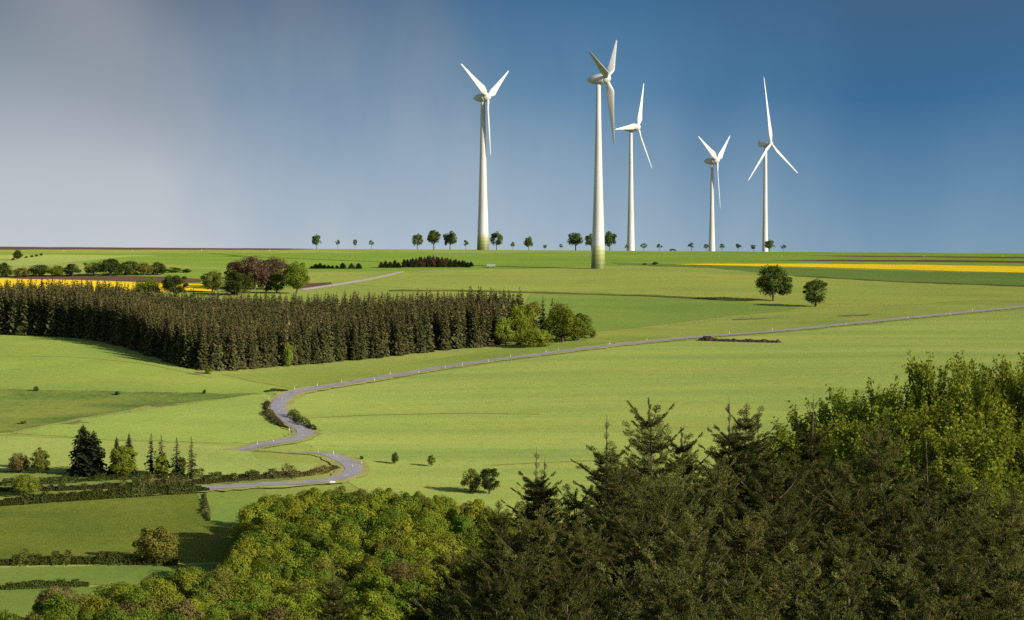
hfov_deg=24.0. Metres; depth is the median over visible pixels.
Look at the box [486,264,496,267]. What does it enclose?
field container
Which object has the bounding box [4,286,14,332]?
plantation spruce
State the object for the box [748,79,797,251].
wind turbine
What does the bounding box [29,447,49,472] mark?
roadside bush
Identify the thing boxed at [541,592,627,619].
spruce tree
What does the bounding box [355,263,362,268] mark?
young conifer
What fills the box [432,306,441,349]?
plantation spruce
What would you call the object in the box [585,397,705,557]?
spruce tree
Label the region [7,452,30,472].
roadside bush
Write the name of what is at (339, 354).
plantation spruce
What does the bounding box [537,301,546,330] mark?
dark spruce
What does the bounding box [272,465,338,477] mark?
bank bushes
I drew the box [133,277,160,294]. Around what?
field tree
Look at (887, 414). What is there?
leafy tree
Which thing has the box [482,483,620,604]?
spruce tree
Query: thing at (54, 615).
wood tree
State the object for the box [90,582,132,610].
wood tree
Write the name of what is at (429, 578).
wood tree
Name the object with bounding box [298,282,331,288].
ploughed field
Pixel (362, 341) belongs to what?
plantation spruce
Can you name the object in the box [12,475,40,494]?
roadside bush
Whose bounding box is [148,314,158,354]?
plantation spruce
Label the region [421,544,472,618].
spruce tree
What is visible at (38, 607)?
wood tree
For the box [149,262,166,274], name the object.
hedgerow tree
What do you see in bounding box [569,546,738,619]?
spruce tree
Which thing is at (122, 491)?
hedge
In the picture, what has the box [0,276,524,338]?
spruce plantation
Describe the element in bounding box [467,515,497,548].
wood tree
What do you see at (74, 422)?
bare earth
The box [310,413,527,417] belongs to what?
tractor track
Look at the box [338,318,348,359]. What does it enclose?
plantation spruce
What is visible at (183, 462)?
roadside tree
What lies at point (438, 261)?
young conifer
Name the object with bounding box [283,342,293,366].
yellow bush
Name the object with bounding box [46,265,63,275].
hedgerow tree
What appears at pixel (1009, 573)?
spruce tree
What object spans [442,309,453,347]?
plantation spruce
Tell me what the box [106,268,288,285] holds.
field
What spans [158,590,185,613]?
wood tree
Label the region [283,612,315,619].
wood tree
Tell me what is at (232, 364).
plantation spruce
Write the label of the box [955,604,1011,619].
spruce tree
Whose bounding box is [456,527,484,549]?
wood tree
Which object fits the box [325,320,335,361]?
plantation spruce
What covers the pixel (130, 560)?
hedge
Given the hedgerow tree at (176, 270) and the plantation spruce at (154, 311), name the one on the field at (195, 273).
the hedgerow tree at (176, 270)
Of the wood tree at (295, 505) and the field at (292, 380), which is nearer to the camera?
the wood tree at (295, 505)
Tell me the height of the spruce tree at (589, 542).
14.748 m
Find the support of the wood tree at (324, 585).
on the ground
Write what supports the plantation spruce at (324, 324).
on the ground
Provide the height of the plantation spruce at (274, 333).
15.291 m
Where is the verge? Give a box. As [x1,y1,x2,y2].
[0,306,1023,503]
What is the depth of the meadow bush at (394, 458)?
580.85 m
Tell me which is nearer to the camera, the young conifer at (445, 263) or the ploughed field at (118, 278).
the ploughed field at (118, 278)
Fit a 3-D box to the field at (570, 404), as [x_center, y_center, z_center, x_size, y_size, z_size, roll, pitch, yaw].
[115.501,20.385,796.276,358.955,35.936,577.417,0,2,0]
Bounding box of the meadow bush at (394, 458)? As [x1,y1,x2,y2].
[391,452,398,463]
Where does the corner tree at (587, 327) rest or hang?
on the field at (292, 380)
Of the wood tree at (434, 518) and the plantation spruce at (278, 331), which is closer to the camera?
the wood tree at (434, 518)
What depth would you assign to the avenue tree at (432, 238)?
1541.10 m
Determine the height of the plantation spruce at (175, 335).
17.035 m
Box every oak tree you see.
[754,264,792,300]
[802,278,827,306]
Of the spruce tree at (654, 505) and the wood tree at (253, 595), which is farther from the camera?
the wood tree at (253, 595)
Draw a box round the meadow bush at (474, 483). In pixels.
[460,468,480,492]
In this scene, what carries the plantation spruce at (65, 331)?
on the ground
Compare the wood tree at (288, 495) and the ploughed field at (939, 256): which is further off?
the ploughed field at (939, 256)
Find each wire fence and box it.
[13,386,168,393]
[17,396,228,433]
[669,314,780,325]
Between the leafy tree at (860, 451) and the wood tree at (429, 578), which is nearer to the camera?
the leafy tree at (860, 451)
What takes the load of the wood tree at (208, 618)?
on the ground
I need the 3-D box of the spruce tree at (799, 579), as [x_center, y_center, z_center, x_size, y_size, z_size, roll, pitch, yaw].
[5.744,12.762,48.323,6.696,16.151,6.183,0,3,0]
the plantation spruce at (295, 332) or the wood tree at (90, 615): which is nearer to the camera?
the wood tree at (90, 615)
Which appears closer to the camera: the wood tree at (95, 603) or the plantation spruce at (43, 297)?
the wood tree at (95, 603)
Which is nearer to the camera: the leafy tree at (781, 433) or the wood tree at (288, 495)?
the leafy tree at (781, 433)
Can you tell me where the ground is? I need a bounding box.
[0,247,1023,595]
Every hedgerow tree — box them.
[0,262,12,276]
[12,250,22,259]
[12,267,32,276]
[27,265,49,275]
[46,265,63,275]
[61,264,80,275]
[83,262,103,275]
[97,259,123,275]
[120,261,139,274]
[135,262,153,274]
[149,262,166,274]
[166,267,181,272]
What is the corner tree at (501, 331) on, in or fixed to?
on the ground
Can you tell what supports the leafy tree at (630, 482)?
on the ground
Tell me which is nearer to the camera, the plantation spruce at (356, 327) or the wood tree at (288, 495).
the wood tree at (288, 495)
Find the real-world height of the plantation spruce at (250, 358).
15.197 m
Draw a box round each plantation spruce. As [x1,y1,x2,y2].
[0,286,8,334]
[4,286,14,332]
[4,288,10,320]
[6,287,20,334]
[15,286,32,335]
[26,295,36,335]
[27,288,30,304]
[28,290,36,309]
[31,291,44,335]
[39,286,55,335]
[41,287,47,321]
[43,286,58,336]
[55,291,61,325]
[55,295,65,336]
[59,293,72,337]
[68,287,75,325]
[69,294,79,336]
[72,293,85,338]
[82,293,89,335]
[82,293,93,338]
[82,294,85,314]
[87,295,101,340]
[98,294,103,314]
[98,294,110,340]
[99,296,110,341]
[100,288,103,304]
[104,299,114,342]
[106,296,115,339]
[107,293,120,344]
[112,293,127,345]
[116,303,128,345]
[123,303,132,346]
[125,300,135,347]
[126,303,129,321]
[128,303,142,350]
[129,306,141,347]
[137,304,148,351]
[137,313,147,352]
[142,311,157,356]
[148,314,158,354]
[153,306,157,322]
[154,310,160,335]
[155,313,166,355]
[155,316,165,358]
[160,319,173,361]
[164,307,168,327]
[164,311,173,355]
[167,316,179,363]
[174,323,181,363]
[175,319,186,366]
[180,321,196,368]
[186,318,193,342]
[190,317,194,333]
[192,326,198,361]
[193,326,212,370]
[195,327,202,365]
[203,322,208,341]
[206,316,210,337]
[206,323,212,367]
[208,322,225,370]
[211,319,215,340]
[219,322,228,369]
[224,324,240,370]
[225,323,229,350]
[234,322,240,354]
[234,327,248,369]
[239,318,244,343]
[242,328,248,357]
[244,327,257,368]
[249,320,253,341]
[252,327,262,368]
[255,321,262,340]
[257,327,262,354]
[259,325,272,367]
[261,319,269,342]
[266,325,277,366]
[272,324,279,365]
[276,321,280,349]
[277,320,292,365]
[277,323,286,353]
[288,324,299,365]
[289,317,294,335]
[293,322,297,344]
[294,323,305,364]
[299,316,302,334]
[301,324,313,363]
[307,317,312,348]
[309,326,322,363]
[310,326,320,354]
[316,319,321,347]
[318,322,331,362]
[320,314,327,338]
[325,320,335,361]
[330,320,333,335]
[332,316,345,361]
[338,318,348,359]
[343,319,351,359]
[347,319,351,349]
[348,323,361,360]
[350,318,359,355]
[357,316,361,338]
[357,320,368,359]
[362,317,371,358]
[366,315,371,344]
[368,312,381,358]
[378,313,389,357]
[384,314,394,355]
[391,310,405,355]
[391,311,395,345]
[399,312,408,354]
[405,310,415,353]
[409,307,419,352]
[415,315,426,352]
[422,308,435,352]
[429,308,434,338]
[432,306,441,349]
[435,304,442,326]
[435,307,452,350]
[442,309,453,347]
[449,301,465,348]
[449,303,454,337]
[459,301,468,347]
[465,307,468,331]
[466,299,473,343]
[466,304,482,347]
[475,301,480,325]
[477,304,488,346]
[482,298,491,336]
[483,302,495,346]
[488,303,493,324]
[489,303,501,344]
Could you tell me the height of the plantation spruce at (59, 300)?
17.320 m
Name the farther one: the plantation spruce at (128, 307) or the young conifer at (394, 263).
the young conifer at (394, 263)
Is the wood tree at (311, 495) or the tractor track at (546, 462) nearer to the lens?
the wood tree at (311, 495)
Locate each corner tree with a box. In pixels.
[492,315,518,344]
[506,304,535,344]
[513,329,552,347]
[523,300,542,328]
[543,308,584,342]
[549,300,571,325]
[565,313,593,340]
[587,328,596,337]
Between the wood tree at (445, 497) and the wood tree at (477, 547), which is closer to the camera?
the wood tree at (477, 547)
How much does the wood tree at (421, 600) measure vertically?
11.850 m
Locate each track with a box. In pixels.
[0,355,211,377]
[301,271,403,289]
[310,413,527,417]
[497,460,597,464]
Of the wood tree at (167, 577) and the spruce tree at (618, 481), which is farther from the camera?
the wood tree at (167, 577)
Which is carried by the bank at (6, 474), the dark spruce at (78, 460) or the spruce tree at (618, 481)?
the dark spruce at (78, 460)
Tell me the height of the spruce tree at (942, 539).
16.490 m
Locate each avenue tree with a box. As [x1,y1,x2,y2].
[312,234,321,248]
[411,233,422,248]
[427,230,440,249]
[443,231,457,249]
[490,231,502,249]
[523,236,532,249]
[566,233,582,249]
[585,233,591,250]
[604,231,616,250]
[764,240,775,251]
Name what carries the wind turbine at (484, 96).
on the ground
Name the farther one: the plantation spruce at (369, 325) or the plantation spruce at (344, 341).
the plantation spruce at (369, 325)
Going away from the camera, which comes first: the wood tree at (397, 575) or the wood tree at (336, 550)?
the wood tree at (397, 575)
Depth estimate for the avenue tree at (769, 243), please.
1533.58 m
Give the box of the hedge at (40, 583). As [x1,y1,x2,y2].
[0,578,88,589]
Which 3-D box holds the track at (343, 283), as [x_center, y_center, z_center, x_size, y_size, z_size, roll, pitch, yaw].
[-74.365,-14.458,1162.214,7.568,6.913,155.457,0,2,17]
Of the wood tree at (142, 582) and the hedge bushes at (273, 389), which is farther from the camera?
the hedge bushes at (273, 389)
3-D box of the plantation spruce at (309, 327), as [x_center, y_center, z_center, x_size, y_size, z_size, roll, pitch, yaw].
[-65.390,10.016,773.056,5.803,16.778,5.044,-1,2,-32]
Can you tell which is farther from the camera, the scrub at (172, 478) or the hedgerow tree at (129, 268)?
the hedgerow tree at (129, 268)
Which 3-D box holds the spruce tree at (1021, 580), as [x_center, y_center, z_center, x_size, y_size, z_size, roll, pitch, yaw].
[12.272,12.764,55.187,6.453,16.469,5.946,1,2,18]
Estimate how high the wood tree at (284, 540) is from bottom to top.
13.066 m
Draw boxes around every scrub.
[0,462,297,492]
[0,467,260,485]
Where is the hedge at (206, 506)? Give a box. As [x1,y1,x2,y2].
[202,493,210,520]
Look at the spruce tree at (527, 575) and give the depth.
53.93 m
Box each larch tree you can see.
[144,434,156,472]
[153,435,168,474]
[169,438,185,475]
[184,437,197,478]
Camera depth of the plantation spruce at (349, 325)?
787.65 m
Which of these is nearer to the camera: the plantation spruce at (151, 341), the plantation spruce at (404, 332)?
the plantation spruce at (151, 341)
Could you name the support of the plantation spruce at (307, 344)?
on the ground
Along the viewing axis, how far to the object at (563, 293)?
1085.15 m
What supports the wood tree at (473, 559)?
on the forest floor
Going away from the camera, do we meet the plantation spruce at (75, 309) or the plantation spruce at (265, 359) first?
the plantation spruce at (265, 359)
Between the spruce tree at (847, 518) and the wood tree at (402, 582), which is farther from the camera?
the wood tree at (402, 582)
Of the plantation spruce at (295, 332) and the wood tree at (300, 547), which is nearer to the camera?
the wood tree at (300, 547)
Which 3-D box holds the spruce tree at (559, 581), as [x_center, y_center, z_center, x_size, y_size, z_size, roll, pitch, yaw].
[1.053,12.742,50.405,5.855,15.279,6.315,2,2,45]
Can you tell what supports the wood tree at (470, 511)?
on the forest floor
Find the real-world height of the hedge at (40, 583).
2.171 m
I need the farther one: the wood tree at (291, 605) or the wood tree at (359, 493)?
the wood tree at (359, 493)
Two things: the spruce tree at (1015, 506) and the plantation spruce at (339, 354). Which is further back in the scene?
the plantation spruce at (339, 354)
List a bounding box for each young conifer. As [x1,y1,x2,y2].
[316,263,322,268]
[338,263,346,268]
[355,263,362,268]
[391,260,397,267]
[401,259,406,266]
[407,259,412,266]
[413,258,418,266]
[419,257,424,266]
[425,256,430,266]
[430,255,436,266]
[436,257,441,266]
[442,258,447,266]
[448,258,452,266]
[453,259,458,266]
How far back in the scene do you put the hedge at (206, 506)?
526.42 m
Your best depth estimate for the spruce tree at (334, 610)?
60.05 m
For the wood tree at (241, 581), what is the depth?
424.60 m
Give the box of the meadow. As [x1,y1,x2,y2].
[0,335,282,393]
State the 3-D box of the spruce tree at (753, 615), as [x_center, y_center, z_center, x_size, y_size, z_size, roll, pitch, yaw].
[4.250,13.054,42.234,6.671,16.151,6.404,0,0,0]
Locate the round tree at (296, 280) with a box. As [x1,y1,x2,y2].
[282,261,309,293]
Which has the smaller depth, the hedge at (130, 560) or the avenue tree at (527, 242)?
the hedge at (130, 560)
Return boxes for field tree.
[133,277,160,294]
[162,275,188,293]
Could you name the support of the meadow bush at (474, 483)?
on the field at (570, 404)
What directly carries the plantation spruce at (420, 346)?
on the ground
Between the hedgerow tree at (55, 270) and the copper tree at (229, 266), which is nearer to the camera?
the copper tree at (229, 266)
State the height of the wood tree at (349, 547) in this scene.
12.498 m
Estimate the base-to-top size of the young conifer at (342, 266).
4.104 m
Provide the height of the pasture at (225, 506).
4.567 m
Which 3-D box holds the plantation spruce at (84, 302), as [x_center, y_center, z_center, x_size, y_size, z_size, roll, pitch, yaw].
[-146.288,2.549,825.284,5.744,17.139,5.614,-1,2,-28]
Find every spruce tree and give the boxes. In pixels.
[310,555,367,619]
[396,576,445,619]
[413,560,559,619]
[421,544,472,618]
[424,502,609,619]
[427,547,497,619]
[427,578,498,619]
[438,501,532,615]
[462,544,577,617]
[471,587,579,619]
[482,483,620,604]
[489,447,567,579]
[504,503,707,619]
[513,460,574,581]
[513,555,643,619]
[521,516,650,619]
[530,483,747,607]
[535,461,821,616]
[538,560,667,619]
[540,460,706,609]
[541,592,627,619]
[556,419,639,576]
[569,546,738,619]
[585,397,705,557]
[607,513,786,618]
[649,427,727,587]
[656,500,826,619]
[656,591,721,619]
[665,559,822,619]
[676,453,819,595]
[686,404,767,557]
[696,403,792,586]
[699,592,803,619]
[704,452,879,602]
[710,493,887,617]
[719,542,876,619]
[731,457,885,572]
[734,579,905,619]
[735,453,878,561]
[739,409,794,494]
[761,394,854,532]
[763,477,931,616]
[764,472,865,608]
[766,522,892,619]
[774,417,990,603]
[800,484,992,613]
[814,545,971,619]
[860,505,1022,619]
[867,551,1023,619]
[890,508,1023,619]
[890,594,958,619]
[897,444,971,579]
[901,471,1023,601]
[944,481,1023,613]
[944,542,1023,619]
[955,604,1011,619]
[982,530,1023,610]
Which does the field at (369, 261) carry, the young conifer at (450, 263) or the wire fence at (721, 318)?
the young conifer at (450, 263)
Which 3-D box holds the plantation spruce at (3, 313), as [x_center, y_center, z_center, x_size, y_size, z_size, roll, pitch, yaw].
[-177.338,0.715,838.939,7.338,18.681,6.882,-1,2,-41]
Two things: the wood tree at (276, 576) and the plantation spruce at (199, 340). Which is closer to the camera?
the wood tree at (276, 576)
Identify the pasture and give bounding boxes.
[0,492,236,563]
[0,564,223,586]
[0,587,103,619]
[197,488,264,529]
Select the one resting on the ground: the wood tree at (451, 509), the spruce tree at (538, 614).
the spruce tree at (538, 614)
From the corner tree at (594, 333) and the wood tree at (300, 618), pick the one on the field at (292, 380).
the corner tree at (594, 333)
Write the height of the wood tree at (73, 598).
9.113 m
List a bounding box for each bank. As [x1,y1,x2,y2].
[0,389,256,431]
[0,471,295,496]
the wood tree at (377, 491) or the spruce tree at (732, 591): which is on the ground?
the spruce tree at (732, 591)
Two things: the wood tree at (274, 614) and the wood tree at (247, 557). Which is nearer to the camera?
the wood tree at (274, 614)
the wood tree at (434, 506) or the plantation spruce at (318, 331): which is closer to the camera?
the wood tree at (434, 506)
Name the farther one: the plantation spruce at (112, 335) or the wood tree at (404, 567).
the plantation spruce at (112, 335)
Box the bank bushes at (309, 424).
[287,409,316,429]
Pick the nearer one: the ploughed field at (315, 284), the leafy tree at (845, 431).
the leafy tree at (845, 431)
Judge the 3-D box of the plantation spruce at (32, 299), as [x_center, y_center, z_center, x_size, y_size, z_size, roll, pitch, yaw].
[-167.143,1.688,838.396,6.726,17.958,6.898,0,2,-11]
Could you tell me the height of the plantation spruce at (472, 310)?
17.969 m
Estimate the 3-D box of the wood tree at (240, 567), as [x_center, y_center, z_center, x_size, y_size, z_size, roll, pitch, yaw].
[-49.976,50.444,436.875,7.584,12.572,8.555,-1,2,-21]
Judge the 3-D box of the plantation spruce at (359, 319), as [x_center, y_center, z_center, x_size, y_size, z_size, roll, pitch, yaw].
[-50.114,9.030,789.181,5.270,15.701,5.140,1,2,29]
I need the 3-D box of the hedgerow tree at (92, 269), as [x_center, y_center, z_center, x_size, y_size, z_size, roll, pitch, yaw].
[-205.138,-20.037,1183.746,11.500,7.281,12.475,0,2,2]
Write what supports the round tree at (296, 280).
on the ground
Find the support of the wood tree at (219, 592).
on the ground
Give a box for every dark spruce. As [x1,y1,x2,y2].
[66,425,90,476]
[79,430,109,476]
[106,436,122,475]
[121,435,136,473]
[508,298,519,337]
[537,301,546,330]
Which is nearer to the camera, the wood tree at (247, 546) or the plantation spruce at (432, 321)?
the wood tree at (247, 546)
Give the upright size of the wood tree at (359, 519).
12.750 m
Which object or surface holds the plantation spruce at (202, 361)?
on the ground
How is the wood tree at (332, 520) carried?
on the forest floor
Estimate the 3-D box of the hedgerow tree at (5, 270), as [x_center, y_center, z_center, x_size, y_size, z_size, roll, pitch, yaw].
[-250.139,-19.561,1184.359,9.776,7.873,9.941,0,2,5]
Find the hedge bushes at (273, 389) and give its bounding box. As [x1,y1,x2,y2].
[264,388,287,391]
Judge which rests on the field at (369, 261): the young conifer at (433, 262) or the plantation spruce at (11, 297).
the young conifer at (433, 262)
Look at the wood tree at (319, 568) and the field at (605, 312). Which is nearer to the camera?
the wood tree at (319, 568)
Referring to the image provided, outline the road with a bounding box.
[1,306,1023,499]
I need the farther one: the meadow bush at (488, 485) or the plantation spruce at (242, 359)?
the plantation spruce at (242, 359)
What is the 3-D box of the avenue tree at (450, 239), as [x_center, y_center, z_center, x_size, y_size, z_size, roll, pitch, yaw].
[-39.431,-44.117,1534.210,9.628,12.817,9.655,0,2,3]
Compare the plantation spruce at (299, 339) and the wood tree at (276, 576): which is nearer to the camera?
the wood tree at (276, 576)
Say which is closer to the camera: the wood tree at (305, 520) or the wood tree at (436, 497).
the wood tree at (305, 520)
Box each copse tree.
[200,271,223,291]
[220,271,255,294]
[257,268,272,292]
[268,273,284,292]
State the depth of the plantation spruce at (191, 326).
749.97 m
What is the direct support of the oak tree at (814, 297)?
on the field at (729, 285)
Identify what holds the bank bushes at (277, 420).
on the ground
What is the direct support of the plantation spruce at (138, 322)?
on the ground
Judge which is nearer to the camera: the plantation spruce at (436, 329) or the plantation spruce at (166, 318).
the plantation spruce at (166, 318)
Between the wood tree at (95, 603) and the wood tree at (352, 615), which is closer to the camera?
the wood tree at (352, 615)
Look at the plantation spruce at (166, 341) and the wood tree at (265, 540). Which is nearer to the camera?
the wood tree at (265, 540)
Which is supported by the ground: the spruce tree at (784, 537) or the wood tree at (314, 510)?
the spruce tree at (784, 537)
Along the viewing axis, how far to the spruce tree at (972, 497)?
62.37 m
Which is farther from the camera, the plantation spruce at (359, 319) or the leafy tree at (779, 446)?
the plantation spruce at (359, 319)
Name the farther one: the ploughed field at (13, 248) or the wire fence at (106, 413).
the ploughed field at (13, 248)
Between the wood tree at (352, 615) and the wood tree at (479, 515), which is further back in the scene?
the wood tree at (479, 515)
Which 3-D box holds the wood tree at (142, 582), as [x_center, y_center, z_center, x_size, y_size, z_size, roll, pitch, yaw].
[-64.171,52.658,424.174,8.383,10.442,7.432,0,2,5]
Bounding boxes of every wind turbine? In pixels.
[461,64,508,249]
[586,40,616,268]
[615,84,651,250]
[698,136,729,250]
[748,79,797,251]
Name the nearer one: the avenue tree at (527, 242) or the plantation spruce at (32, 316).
the plantation spruce at (32, 316)
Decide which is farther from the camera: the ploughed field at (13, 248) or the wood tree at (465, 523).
the ploughed field at (13, 248)
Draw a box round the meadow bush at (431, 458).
[427,455,434,465]
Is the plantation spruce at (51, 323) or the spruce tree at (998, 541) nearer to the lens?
the spruce tree at (998, 541)
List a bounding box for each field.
[0,247,291,249]
[0,251,1023,271]
[0,255,157,265]
[0,279,213,291]
[0,436,317,477]
[9,275,200,282]
[11,394,290,442]
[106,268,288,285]
[222,335,670,387]
[260,442,319,451]
[291,310,1023,522]
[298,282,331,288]
[352,267,1023,307]
[523,292,797,336]
[611,262,1023,284]
[684,264,1023,272]
[797,259,1023,262]
[849,256,1023,257]
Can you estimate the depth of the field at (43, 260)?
1327.26 m
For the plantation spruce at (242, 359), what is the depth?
740.49 m
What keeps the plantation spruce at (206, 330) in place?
on the ground
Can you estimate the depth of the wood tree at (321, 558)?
440.82 m
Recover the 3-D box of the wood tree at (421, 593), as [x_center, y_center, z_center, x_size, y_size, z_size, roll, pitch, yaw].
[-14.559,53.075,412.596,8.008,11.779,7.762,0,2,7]
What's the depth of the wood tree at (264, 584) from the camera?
417.37 m
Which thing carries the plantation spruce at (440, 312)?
on the ground
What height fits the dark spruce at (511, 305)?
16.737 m
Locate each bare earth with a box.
[65,420,89,423]
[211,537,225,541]
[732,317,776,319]
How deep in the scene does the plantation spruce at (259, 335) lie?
752.22 m
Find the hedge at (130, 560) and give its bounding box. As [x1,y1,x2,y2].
[0,548,178,566]
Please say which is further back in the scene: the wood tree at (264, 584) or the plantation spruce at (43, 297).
the plantation spruce at (43, 297)
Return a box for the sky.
[0,0,1023,252]
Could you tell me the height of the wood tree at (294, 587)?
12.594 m
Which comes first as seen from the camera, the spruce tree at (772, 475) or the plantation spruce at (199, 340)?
the spruce tree at (772, 475)
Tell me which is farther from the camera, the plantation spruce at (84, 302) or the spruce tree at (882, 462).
the plantation spruce at (84, 302)
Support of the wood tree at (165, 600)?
on the ground
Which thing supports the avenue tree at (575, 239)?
on the ground
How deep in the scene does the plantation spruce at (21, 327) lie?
833.31 m
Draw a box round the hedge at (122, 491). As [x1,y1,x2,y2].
[0,480,209,505]
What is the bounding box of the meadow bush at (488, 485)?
[479,468,499,493]
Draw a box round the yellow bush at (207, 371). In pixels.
[205,365,212,373]
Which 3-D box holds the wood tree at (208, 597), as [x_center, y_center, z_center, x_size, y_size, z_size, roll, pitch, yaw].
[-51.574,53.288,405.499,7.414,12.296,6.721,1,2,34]
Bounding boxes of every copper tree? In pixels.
[224,260,238,280]
[232,256,276,289]
[263,255,289,289]
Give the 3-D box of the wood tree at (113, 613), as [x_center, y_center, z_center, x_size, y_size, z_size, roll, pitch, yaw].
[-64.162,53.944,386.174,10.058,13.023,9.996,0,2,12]
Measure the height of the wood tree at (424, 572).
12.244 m
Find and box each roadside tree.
[109,444,138,476]
[154,454,169,475]
[178,457,186,473]
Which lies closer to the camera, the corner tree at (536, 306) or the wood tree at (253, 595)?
the wood tree at (253, 595)
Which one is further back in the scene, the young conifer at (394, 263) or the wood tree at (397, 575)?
the young conifer at (394, 263)
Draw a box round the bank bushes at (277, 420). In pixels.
[263,400,290,428]
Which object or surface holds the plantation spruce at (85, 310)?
on the ground
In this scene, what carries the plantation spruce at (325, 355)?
on the ground
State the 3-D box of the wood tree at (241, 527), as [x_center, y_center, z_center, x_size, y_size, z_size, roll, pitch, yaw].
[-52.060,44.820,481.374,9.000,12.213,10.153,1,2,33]
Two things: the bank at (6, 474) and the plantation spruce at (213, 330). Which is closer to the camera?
the bank at (6, 474)
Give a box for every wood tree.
[0,609,22,619]
[25,613,42,619]
[26,593,79,618]
[34,585,79,606]
[41,596,77,619]
[41,608,72,619]
[44,615,65,619]
[69,594,80,614]
[70,593,101,613]
[74,609,104,619]
[78,595,118,618]
[86,606,138,619]
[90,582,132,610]
[103,584,144,611]
[108,582,135,601]
[114,599,143,616]
[121,587,154,614]
[122,606,157,619]
[128,616,140,619]
[132,579,153,590]
[139,592,178,618]
[140,578,178,602]
[141,577,176,595]
[144,575,158,583]
[157,609,187,619]
[158,571,175,581]
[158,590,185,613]
[161,599,205,619]
[167,567,196,597]
[169,566,207,580]
[176,571,202,600]
[176,598,212,618]
[189,577,232,600]
[189,590,219,616]
[190,582,234,613]
[197,563,238,586]
[200,613,223,619]
[203,569,240,602]
[206,603,246,619]
[220,548,255,577]
[220,596,267,615]
[225,504,265,547]
[225,553,251,578]
[227,535,262,571]
[227,608,262,619]
[228,581,274,606]
[231,570,279,592]
[234,576,279,607]
[235,502,270,534]
[235,530,273,548]
[240,610,266,619]
[246,510,285,534]
[247,543,276,570]
[250,562,286,590]
[251,520,282,542]
[252,559,294,583]
[253,494,285,525]
[255,547,303,582]
[255,601,286,619]
[258,591,301,617]
[260,606,303,619]
[268,503,294,525]
[268,533,306,559]
[271,576,314,595]
[272,508,302,533]
[272,519,302,550]
[275,493,293,503]
[278,496,309,513]
[280,540,328,576]
[282,579,319,599]
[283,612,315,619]
[287,588,325,614]
[289,524,324,552]
[289,605,332,619]
[292,565,337,583]
[294,514,326,534]
[298,487,334,517]
[298,505,333,521]
[300,555,344,576]
[302,519,336,553]
[302,534,334,559]
[302,573,343,594]
[302,597,332,617]
[304,560,348,588]
[311,576,342,609]
[316,500,352,518]
[319,512,341,529]
[321,542,351,577]
[322,489,352,512]
[327,519,366,555]
[329,526,364,557]
[331,485,346,505]
[332,586,364,611]
[333,550,370,579]
[334,501,379,525]
[335,493,362,513]
[336,512,372,552]
[336,535,363,556]
[338,605,365,618]
[339,614,369,619]
[343,556,391,583]
[346,573,375,599]
[350,488,371,517]
[352,591,388,619]
[353,561,383,594]
[356,494,383,521]
[356,588,396,608]
[358,613,382,619]
[359,573,407,603]
[362,525,398,556]
[364,512,396,552]
[365,490,395,509]
[368,602,401,619]
[370,534,405,555]
[371,487,384,495]
[374,546,396,567]
[375,508,411,536]
[375,549,407,578]
[379,488,398,506]
[379,498,419,523]
[382,567,421,599]
[383,600,413,619]
[385,559,415,587]
[387,577,425,601]
[389,517,416,545]
[390,491,423,516]
[392,529,429,552]
[393,543,421,567]
[397,598,429,618]
[399,547,441,572]
[402,594,442,605]
[408,494,430,514]
[408,555,445,583]
[409,491,429,512]
[410,587,438,603]
[412,507,445,529]
[412,515,448,544]
[413,522,449,547]
[413,565,444,587]
[422,570,449,591]
[424,499,450,532]
[424,541,460,569]
[428,496,462,519]
[430,530,468,560]
[431,494,445,514]
[436,551,467,568]
[438,498,459,525]
[440,564,462,575]
[447,513,478,541]
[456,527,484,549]
[458,499,491,525]
[458,501,473,517]
[460,551,486,570]
[462,548,486,560]
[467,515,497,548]
[468,543,485,553]
[477,511,511,526]
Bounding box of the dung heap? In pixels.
[697,336,780,342]
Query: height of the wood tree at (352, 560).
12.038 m
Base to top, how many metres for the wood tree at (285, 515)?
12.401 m
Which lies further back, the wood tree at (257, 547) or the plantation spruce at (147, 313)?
the plantation spruce at (147, 313)
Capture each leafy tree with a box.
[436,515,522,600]
[588,464,663,548]
[680,462,748,518]
[760,430,805,485]
[761,394,870,516]
[783,384,883,469]
[807,410,939,487]
[819,398,979,504]
[823,428,961,595]
[837,374,919,448]
[867,415,1023,569]
[891,393,1023,501]
[893,349,1005,435]
[914,453,1023,583]
[931,421,1023,512]
[940,350,1023,429]
[983,359,1023,464]
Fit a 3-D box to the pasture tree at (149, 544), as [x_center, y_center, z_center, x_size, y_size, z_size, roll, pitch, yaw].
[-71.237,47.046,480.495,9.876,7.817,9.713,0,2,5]
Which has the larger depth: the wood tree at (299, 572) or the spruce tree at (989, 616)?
the wood tree at (299, 572)
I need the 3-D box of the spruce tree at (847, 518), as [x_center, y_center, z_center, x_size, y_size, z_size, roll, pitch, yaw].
[7.925,12.372,56.336,6.524,17.024,7.036,0,3,0]
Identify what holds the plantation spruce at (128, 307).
on the ground
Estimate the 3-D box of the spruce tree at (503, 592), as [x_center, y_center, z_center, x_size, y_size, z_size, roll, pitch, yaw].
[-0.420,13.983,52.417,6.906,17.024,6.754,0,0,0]
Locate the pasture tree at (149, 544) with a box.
[132,526,180,562]
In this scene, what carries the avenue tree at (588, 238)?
on the ground
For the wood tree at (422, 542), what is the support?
on the forest floor
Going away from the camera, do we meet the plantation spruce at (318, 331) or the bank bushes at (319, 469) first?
the bank bushes at (319, 469)

